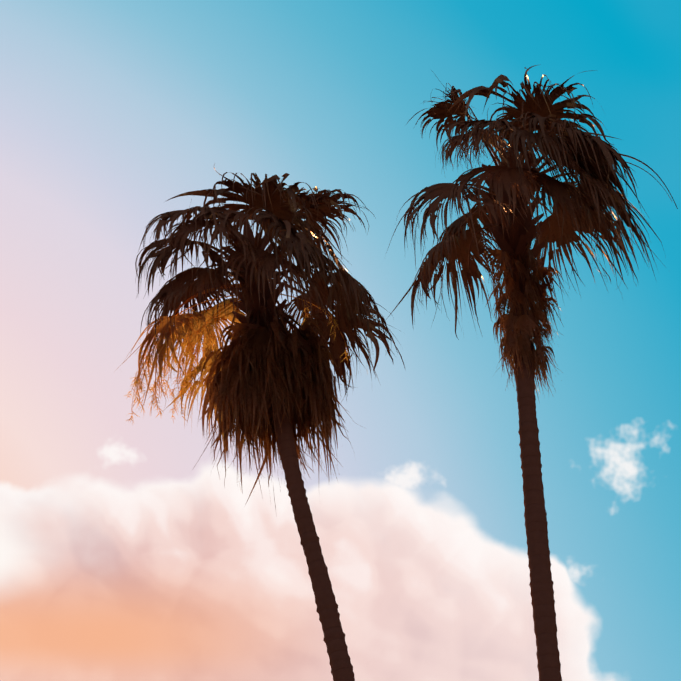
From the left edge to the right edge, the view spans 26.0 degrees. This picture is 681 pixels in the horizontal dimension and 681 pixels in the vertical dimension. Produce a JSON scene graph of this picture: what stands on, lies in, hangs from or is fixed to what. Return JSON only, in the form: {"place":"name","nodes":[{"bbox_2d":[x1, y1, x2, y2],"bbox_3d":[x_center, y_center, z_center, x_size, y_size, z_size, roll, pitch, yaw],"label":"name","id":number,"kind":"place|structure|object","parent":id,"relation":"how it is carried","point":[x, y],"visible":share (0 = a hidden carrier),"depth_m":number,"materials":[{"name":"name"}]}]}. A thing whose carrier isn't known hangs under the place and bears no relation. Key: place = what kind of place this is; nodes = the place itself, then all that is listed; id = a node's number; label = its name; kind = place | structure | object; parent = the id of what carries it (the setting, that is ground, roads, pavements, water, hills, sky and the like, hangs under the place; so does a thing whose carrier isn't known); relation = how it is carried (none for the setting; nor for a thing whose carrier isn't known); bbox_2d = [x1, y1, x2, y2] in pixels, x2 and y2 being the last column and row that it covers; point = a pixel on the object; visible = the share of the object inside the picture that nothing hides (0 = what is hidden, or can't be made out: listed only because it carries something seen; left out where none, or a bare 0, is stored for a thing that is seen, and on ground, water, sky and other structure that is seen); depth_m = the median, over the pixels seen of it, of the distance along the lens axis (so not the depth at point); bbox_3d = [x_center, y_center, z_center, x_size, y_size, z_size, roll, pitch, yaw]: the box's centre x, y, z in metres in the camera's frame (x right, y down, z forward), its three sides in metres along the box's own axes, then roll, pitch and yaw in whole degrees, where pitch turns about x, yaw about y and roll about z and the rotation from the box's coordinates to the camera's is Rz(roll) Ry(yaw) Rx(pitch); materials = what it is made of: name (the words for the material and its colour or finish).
{"place":"outdoors","nodes":[
{"label":"outdoors","id":0,"kind":"place"},
{"bbox_2d":[0,0,680,680],"label":"sky","id":1,"kind":"structure","parent":0,"point":[122,558],"materials":[{"name":"blue"}]},
{"label":"ground","id":2,"kind":"structure","parent":0,"visible":0},
{"bbox_2d":[114,168,405,680],"bbox_3d":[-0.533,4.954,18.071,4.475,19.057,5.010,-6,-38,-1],"label":"palm tree","id":3,"kind":"object","parent":2,"relation":"on","point":[268,376],"visible":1,"depth_m":21.18,"materials":[{"name":"brown plant"}]},
{"bbox_2d":[384,65,677,680],"bbox_3d":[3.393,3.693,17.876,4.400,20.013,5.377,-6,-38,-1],"label":"palm tree","id":4,"kind":"object","parent":2,"relation":"on","point":[514,182],"visible":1,"depth_m":20.86,"materials":[{"name":"brown plant"}]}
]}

